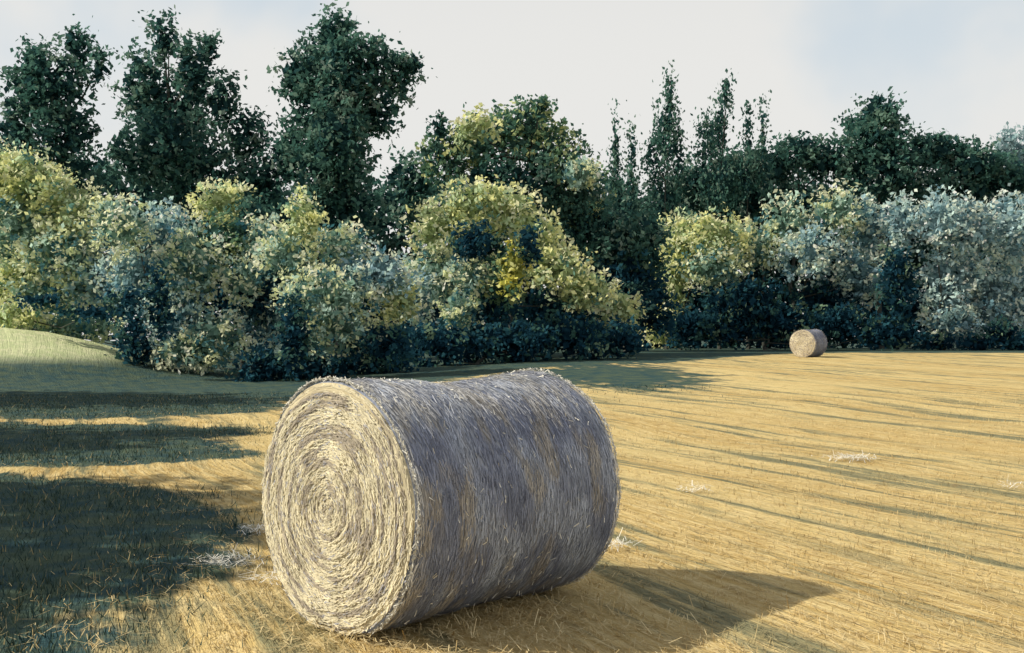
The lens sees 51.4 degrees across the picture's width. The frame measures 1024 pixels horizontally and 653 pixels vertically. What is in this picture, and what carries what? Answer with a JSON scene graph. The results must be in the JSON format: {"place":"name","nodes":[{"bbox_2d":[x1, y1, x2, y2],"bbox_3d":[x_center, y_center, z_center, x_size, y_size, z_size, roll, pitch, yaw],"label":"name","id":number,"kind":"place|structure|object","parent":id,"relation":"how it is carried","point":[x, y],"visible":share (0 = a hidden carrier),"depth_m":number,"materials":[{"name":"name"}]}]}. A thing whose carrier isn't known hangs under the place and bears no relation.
{"place":"outdoors","nodes":[
{"label":"outdoors","id":0,"kind":"place"},
{"bbox_2d":[0,383,722,652],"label":"verge grass","id":1,"kind":"structure","parent":0,"point":[20,587],"depth_m":10.80,"materials":[{"name":"plant"}]},
{"bbox_2d":[0,328,1023,652],"bbox_3d":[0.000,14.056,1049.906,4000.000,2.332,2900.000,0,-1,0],"label":"ground","id":2,"kind":"structure","parent":0,"point":[32,362],"depth_m":11.92,"materials":[{"name":"yellow plant"}]},
{"bbox_2d":[0,14,118,333],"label":"oak tree","id":3,"kind":"object","parent":2,"relation":"on","point":[31,83],"visible":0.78,"depth_m":59.42,"materials":[{"name":"green plant"}]},
{"bbox_2d":[0,136,137,343],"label":"willow bush","id":4,"kind":"object","parent":2,"relation":"on","point":[70,275],"visible":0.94,"depth_m":48.72,"materials":[{"name":"green plant"}]},
{"bbox_2d":[68,185,258,375],"bbox_3d":[-14.819,-1.810,44.585,7.319,8.212,6.193,-1,-1,43],"label":"willow bush","id":5,"kind":"object","parent":2,"relation":"on","point":[169,313],"visible":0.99,"depth_m":44.23,"materials":[{"name":"green plant"}]},
{"bbox_2d":[90,4,291,323],"bbox_3d":[-18.879,-8.190,62.023,11.827,21.673,8.115,0,-1,29],"label":"oak tree","id":6,"kind":"object","parent":2,"relation":"on","point":[177,160],"visible":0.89,"depth_m":61.77,"materials":[{"name":"green plant"}]},
{"bbox_2d":[181,174,302,369],"bbox_3d":[-12.043,-2.408,46.302,5.842,9.107,5.453,0,-1,0],"label":"hawthorn bush","id":7,"kind":"object","parent":2,"relation":"on","point":[245,289],"visible":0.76,"depth_m":46.39,"materials":[{"name":"green plant"}]},
{"bbox_2d":[245,182,429,380],"bbox_3d":[-7.055,-1.767,42.802,7.481,8.188,5.195,0,-1,0],"label":"willow bush","id":8,"kind":"object","parent":2,"relation":"on","point":[347,257],"visible":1,"depth_m":42.16,"materials":[{"name":"green plant"}]},
{"bbox_2d":[260,0,437,354],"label":"oak tree","id":9,"kind":"object","parent":2,"relation":"on","point":[339,122],"visible":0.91,"depth_m":58.60,"materials":[{"name":"green plant"}]},
{"bbox_2d":[224,304,649,381],"bbox_3d":[-3.458,0.952,48.853,21.977,4.248,7.032,1,-1,-39],"label":"bramble hedge","id":10,"kind":"object","parent":2,"relation":"on","point":[504,348],"visible":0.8,"depth_m":50.19,"materials":[{"name":"green plant"}]},
{"bbox_2d":[261,367,621,636],"bbox_3d":[-0.463,1.058,6.984,1.574,1.547,1.891,-1,-1,44],"label":"round hay bale","id":11,"kind":"object","parent":2,"relation":"on","point":[392,503],"visible":0.99,"depth_m":6.38,"materials":[{"name":"plant"}]},
{"bbox_2d":[373,93,648,327],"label":"ash tree","id":12,"kind":"object","parent":2,"relation":"on","point":[554,173],"visible":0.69,"depth_m":66.91,"materials":[{"name":"green plant"}]},
{"bbox_2d":[0,389,1023,652],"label":"straw stubble","id":13,"kind":"object","parent":2,"relation":"on","point":[702,607],"visible":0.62,"depth_m":7.78,"materials":[{"name":"yellow plant"}]},
{"bbox_2d":[0,151,1023,357],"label":"woodland","id":14,"kind":"object","parent":2,"relation":"on","point":[396,242],"visible":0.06,"depth_m":89.04,"materials":[{"name":"green plant"}]},
{"bbox_2d":[391,174,655,353],"bbox_3d":[0.562,-3.172,54.379,14.235,9.995,8.824,0,-1,0],"label":"willow tree","id":15,"kind":"object","parent":2,"relation":"on","point":[537,251],"visible":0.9,"depth_m":54.88,"materials":[{"name":"green plant"}]},
{"bbox_2d":[104,451,1023,652],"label":"loose straw","id":16,"kind":"object","parent":2,"relation":"on","point":[465,614],"visible":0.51,"depth_m":6.51,"materials":[{"name":"beige plant"}]},
{"bbox_2d":[603,98,627,335],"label":"poplar tree","id":17,"kind":"object","parent":2,"relation":"on","point":[615,174],"visible":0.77,"depth_m":80.51,"materials":[{"name":"green plant"}]},
{"bbox_2d":[575,199,688,350],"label":"holly bush","id":18,"kind":"object","parent":2,"relation":"on","point":[626,259],"visible":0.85,"depth_m":65.18,"materials":[{"name":"green plant"}]},
{"bbox_2d":[617,113,649,225],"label":"poplar tree","id":19,"kind":"object","parent":2,"relation":"on","point":[632,180],"visible":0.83,"depth_m":79.53,"materials":[{"name":"green plant"}]},
{"bbox_2d":[638,60,692,348],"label":"poplar tree","id":20,"kind":"object","parent":2,"relation":"on","point":[665,122],"visible":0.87,"depth_m":79.85,"materials":[{"name":"green plant"}]},
{"bbox_2d":[638,202,788,349],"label":"hawthorn bush","id":21,"kind":"object","parent":2,"relation":"on","point":[738,245],"visible":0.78,"depth_m":73.00,"materials":[{"name":"green plant"}]},
{"bbox_2d":[689,68,746,348],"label":"poplar tree","id":22,"kind":"object","parent":2,"relation":"on","point":[715,145],"visible":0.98,"depth_m":79.72,"materials":[{"name":"green plant"}]},
{"bbox_2d":[730,99,760,348],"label":"poplar tree","id":23,"kind":"object","parent":2,"relation":"on","point":[746,186],"visible":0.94,"depth_m":79.16,"materials":[{"name":"green plant"}]},
{"bbox_2d":[661,130,865,331],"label":"lime tree","id":24,"kind":"object","parent":2,"relation":"on","point":[807,152],"visible":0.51,"depth_m":83.18,"materials":[{"name":"green plant"}]},
{"bbox_2d":[748,90,779,348],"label":"poplar tree","id":25,"kind":"object","parent":2,"relation":"on","point":[763,162],"visible":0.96,"depth_m":79.08,"materials":[{"name":"green plant"}]},
{"bbox_2d":[789,329,827,356],"bbox_3d":[15.293,0.848,54.871,1.506,1.480,1.412,-1,-1,42],"label":"round hay bale","id":26,"kind":"object","parent":2,"relation":"on","point":[808,343],"visible":1,"depth_m":54.42,"materials":[{"name":"plant"}]},
{"bbox_2d":[754,178,896,324],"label":"hawthorn bush","id":27,"kind":"object","parent":2,"relation":"on","point":[859,221],"visible":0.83,"depth_m":73.64,"materials":[{"name":"green plant"}]},
{"bbox_2d":[659,296,1023,350],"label":"bramble hedge","id":28,"kind":"object","parent":2,"relation":"on","point":[886,334],"visible":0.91,"depth_m":70.96,"materials":[{"name":"green plant"}]},
{"bbox_2d":[814,86,948,348],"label":"oak tree","id":29,"kind":"object","parent":2,"relation":"on","point":[887,152],"visible":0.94,"depth_m":82.41,"materials":[{"name":"green plant"}]},
{"bbox_2d":[870,181,1023,350],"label":"willow bush","id":30,"kind":"object","parent":2,"relation":"on","point":[938,220],"visible":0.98,"depth_m":71.46,"materials":[{"name":"green plant"}]},
{"bbox_2d":[893,128,1023,347],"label":"lime tree","id":31,"kind":"object","parent":2,"relation":"on","point":[974,171],"visible":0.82,"depth_m":83.06,"materials":[{"name":"green plant"}]},
{"bbox_2d":[988,121,1023,168],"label":"lime tree","id":32,"kind":"object","parent":2,"relation":"on","point":[1011,138],"visible":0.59,"depth_m":99.42,"materials":[{"name":"green plant"}]},
{"bbox_2d":[0,0,1023,340],"label":"sky","id":33,"kind":"structure","parent":0,"point":[959,64],"materials":[{"name":"white"}]}
]}

